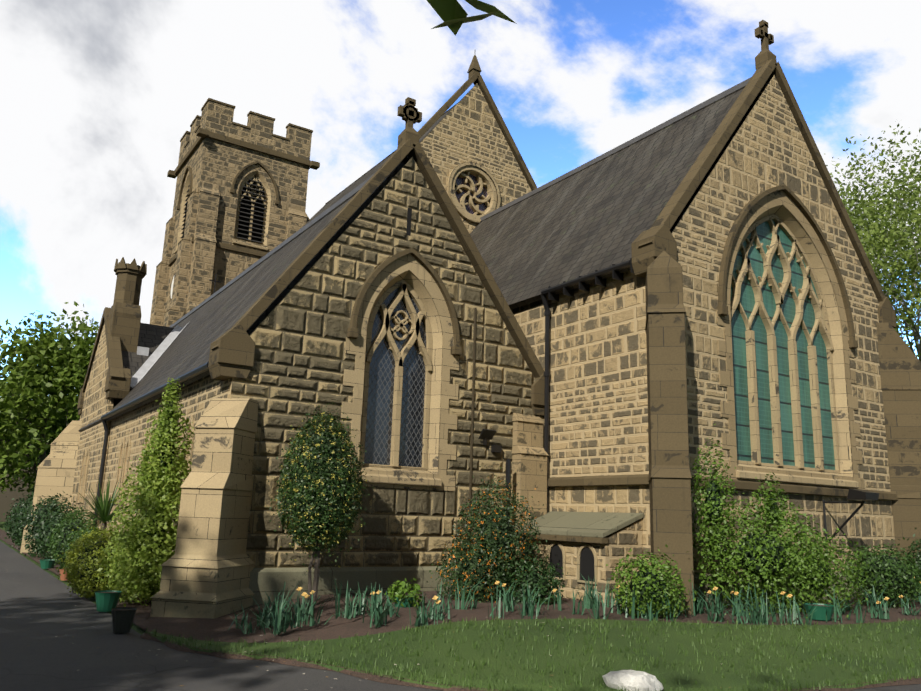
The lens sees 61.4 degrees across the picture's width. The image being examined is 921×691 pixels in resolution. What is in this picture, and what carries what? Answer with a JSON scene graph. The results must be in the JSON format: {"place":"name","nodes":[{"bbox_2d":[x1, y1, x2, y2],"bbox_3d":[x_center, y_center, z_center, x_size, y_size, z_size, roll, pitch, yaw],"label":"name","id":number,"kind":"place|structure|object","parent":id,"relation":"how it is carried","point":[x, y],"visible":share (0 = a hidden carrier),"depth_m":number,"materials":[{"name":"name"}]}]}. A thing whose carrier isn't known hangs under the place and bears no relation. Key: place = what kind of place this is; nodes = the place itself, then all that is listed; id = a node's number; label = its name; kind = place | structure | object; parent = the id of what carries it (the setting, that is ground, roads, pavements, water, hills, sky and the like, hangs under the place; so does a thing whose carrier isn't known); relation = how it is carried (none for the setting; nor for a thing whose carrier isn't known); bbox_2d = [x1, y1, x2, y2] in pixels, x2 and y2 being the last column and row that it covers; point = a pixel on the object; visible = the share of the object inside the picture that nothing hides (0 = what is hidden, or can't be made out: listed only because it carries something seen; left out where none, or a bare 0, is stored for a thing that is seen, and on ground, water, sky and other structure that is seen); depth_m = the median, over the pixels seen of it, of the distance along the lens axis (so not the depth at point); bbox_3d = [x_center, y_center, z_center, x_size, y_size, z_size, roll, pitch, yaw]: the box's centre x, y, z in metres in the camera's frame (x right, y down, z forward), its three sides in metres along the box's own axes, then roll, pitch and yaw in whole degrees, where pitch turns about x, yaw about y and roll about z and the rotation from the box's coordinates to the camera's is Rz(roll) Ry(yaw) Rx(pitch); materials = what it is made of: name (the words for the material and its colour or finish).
{"place":"outdoors","nodes":[
{"label":"outdoors","id":0,"kind":"place"},
{"bbox_2d":[0,423,67,521],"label":"hedge","id":1,"kind":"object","parent":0,"point":[6,498],"depth_m":68.22,"materials":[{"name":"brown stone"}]},
{"bbox_2d":[0,522,144,634],"bbox_3d":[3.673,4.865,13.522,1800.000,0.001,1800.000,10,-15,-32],"label":"ground","id":2,"kind":"structure","parent":0,"point":[138,629],"depth_m":19.17,"materials":[{"name":"brown soil"}]},
{"bbox_2d":[0,301,98,493],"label":"tree","id":3,"kind":"object","parent":2,"relation":"on","point":[34,418],"visible":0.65,"depth_m":54.86,"materials":[{"name":"green plant"}]},
{"bbox_2d":[140,632,920,690],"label":"lawn edging","id":4,"kind":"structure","parent":2,"relation":"on","point":[367,675],"depth_m":8.69,"materials":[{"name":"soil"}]},
{"bbox_2d":[826,124,920,361],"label":"birch tree","id":5,"kind":"object","parent":2,"relation":"on","point":[879,241],"visible":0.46,"depth_m":25.08,"materials":[{"name":"green plant"}]},
{"bbox_2d":[13,578,730,689],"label":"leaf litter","id":6,"kind":"object","parent":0,"point":[285,661],"visible":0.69,"depth_m":8.56,"materials":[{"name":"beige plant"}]},
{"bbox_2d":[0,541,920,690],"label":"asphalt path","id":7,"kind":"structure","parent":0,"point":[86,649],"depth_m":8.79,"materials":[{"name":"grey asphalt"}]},
{"bbox_2d":[0,529,920,642],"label":"flower bed soil","id":8,"kind":"structure","parent":0,"point":[215,629],"depth_m":11.64,"materials":[{"name":"brown soil"}]},
{"bbox_2d":[0,487,87,562],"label":"dark shrub","id":9,"kind":"object","parent":8,"relation":"on","point":[46,517],"visible":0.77,"depth_m":24.42,"materials":[{"name":"green plant"}]},
{"bbox_2d":[46,501,108,576],"bbox_3d":[-8.663,4.540,18.122,1.428,1.780,6.440,10,-15,-32],"label":"dark shrub","id":10,"kind":"object","parent":8,"relation":"on","point":[63,538],"visible":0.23,"depth_m":19.40,"materials":[{"name":"green plant"}]},
{"bbox_2d":[56,522,131,598],"bbox_3d":[-6.617,3.946,14.370,1.608,1.442,2.115,10,-15,-32],"label":"shrub","id":11,"kind":"object","parent":8,"relation":"on","point":[84,569],"visible":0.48,"depth_m":13.97,"materials":[{"name":"green plant"}]},
{"bbox_2d":[65,476,139,538],"bbox_3d":[-7.642,3.935,16.582,2.096,2.394,1.847,10,-15,-32],"label":"cordyline","id":12,"kind":"object","parent":8,"relation":"on","point":[103,508],"depth_m":16.55,"materials":[{"name":"green plant"}]},
{"bbox_2d":[94,377,194,606],"bbox_3d":[-5.581,2.608,13.893,1.709,3.948,2.898,10,-15,-32],"label":"conical shrub","id":13,"kind":"object","parent":8,"relation":"on","point":[146,541],"visible":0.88,"depth_m":13.30,"materials":[{"name":"green plant"}]},
{"bbox_2d":[267,399,373,605],"bbox_3d":[-2.360,2.645,12.966,1.769,3.697,1.632,10,-15,-32],"label":"topiary","id":14,"kind":"object","parent":8,"relation":"on","point":[318,486],"depth_m":12.68,"materials":[{"name":"green plant"}]},
{"bbox_2d":[385,578,424,607],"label":"shrub","id":15,"kind":"object","parent":8,"relation":"on","point":[404,587],"visible":0.92,"depth_m":12.20,"materials":[{"name":"green plant"}]},
{"bbox_2d":[40,559,833,632],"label":"plant pots","id":16,"kind":"object","parent":8,"relation":"on","point":[122,618],"visible":0.71,"depth_m":12.27,"materials":[{"name":"green plastic"}]},
{"bbox_2d":[20,20,920,618],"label":"church dressings","id":17,"kind":"structure","parent":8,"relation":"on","point":[210,570],"depth_m":16.02,"materials":[{"name":"beige stone"}]},
{"bbox_2d":[427,466,547,602],"bbox_3d":[0.547,3.479,14.066,2.407,2.667,1.727,10,-15,-32],"label":"berberis shrub","id":18,"kind":"object","parent":8,"relation":"on","point":[491,554],"visible":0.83,"depth_m":13.77,"materials":[{"name":"green plant"}]},
{"bbox_2d":[497,550,570,604],"bbox_3d":[1.269,4.145,13.520,1.280,1.157,1.263,10,-15,-32],"label":"rose shrub","id":19,"kind":"object","parent":8,"relation":"on","point":[533,579],"visible":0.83,"depth_m":13.33,"materials":[{"name":"green plant"}]},
{"bbox_2d":[606,544,697,618],"bbox_3d":[2.995,3.726,12.053,1.329,1.258,1.423,-4,-14,26],"label":"bush","id":20,"kind":"object","parent":8,"relation":"on","point":[644,578],"visible":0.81,"depth_m":11.84,"materials":[{"name":"green plant"}]},
{"bbox_2d":[687,424,881,617],"bbox_3d":[5.526,3.139,13.574,4.027,3.439,2.560,4,-13,-9],"label":"shrub","id":21,"kind":"object","parent":8,"relation":"on","point":[759,554],"visible":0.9,"depth_m":13.24,"materials":[{"name":"green plant"}]},
{"bbox_2d":[835,537,920,608],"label":"shrub","id":22,"kind":"object","parent":8,"relation":"on","point":[894,575],"visible":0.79,"depth_m":14.82,"materials":[{"name":"green plant"}]},
{"bbox_2d":[897,528,920,592],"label":"shrub","id":23,"kind":"object","parent":8,"relation":"on","point":[917,557],"visible":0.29,"depth_m":16.92,"materials":[{"name":"green plant"}]},
{"bbox_2d":[0,0,920,395],"label":"sky","id":24,"kind":"structure","parent":0,"point":[98,98],"materials":[{"name":"white"}]},
{"bbox_2d":[427,0,516,35],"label":"leaves","id":25,"kind":"object","parent":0,"point":[452,14],"visible":1,"depth_m":1.27,"materials":[{"name":"green plant"}]},
{"bbox_2d":[70,75,896,604],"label":"church walls","id":26,"kind":"structure","parent":0,"point":[598,383],"depth_m":16.28,"materials":[{"name":"beige stone"}]},
{"bbox_2d":[78,77,767,537],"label":"church roofs","id":27,"kind":"structure","parent":26,"relation":"on","point":[600,211],"depth_m":19.70,"materials":[{"name":"grey stone"}]},
{"bbox_2d":[78,174,834,581],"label":"windows","id":28,"kind":"structure","parent":26,"relation":"in","point":[380,410],"depth_m":16.52,"materials":[{"name":"teal glass"}]},
{"bbox_2d":[94,258,878,593],"bbox_3d":[-4.511,-2.437,26.113,12.320,19.130,29.500,10,-15,-32],"label":"church ironwork","id":29,"kind":"object","parent":26,"relation":"attached to","point":[616,274],"visible":0.67,"depth_m":16.46,"materials":[{"name":"black metal"}]},
{"bbox_2d":[144,615,920,690],"bbox_3d":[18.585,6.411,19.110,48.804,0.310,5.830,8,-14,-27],"label":"lawn","id":30,"kind":"structure","parent":0,"point":[709,679],"depth_m":9.30,"materials":[{"name":"green plant"}]},
{"bbox_2d":[602,670,663,690],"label":"rock","id":31,"kind":"object","parent":30,"relation":"on","point":[629,680],"depth_m":7.79,"materials":[{"name":"white stone"}]},
{"bbox_2d":[228,573,920,635],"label":"daffodil","id":32,"kind":"object","parent":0,"point":[590,599],"depth_m":11.56,"materials":[{"name":"green plant"}]}
]}

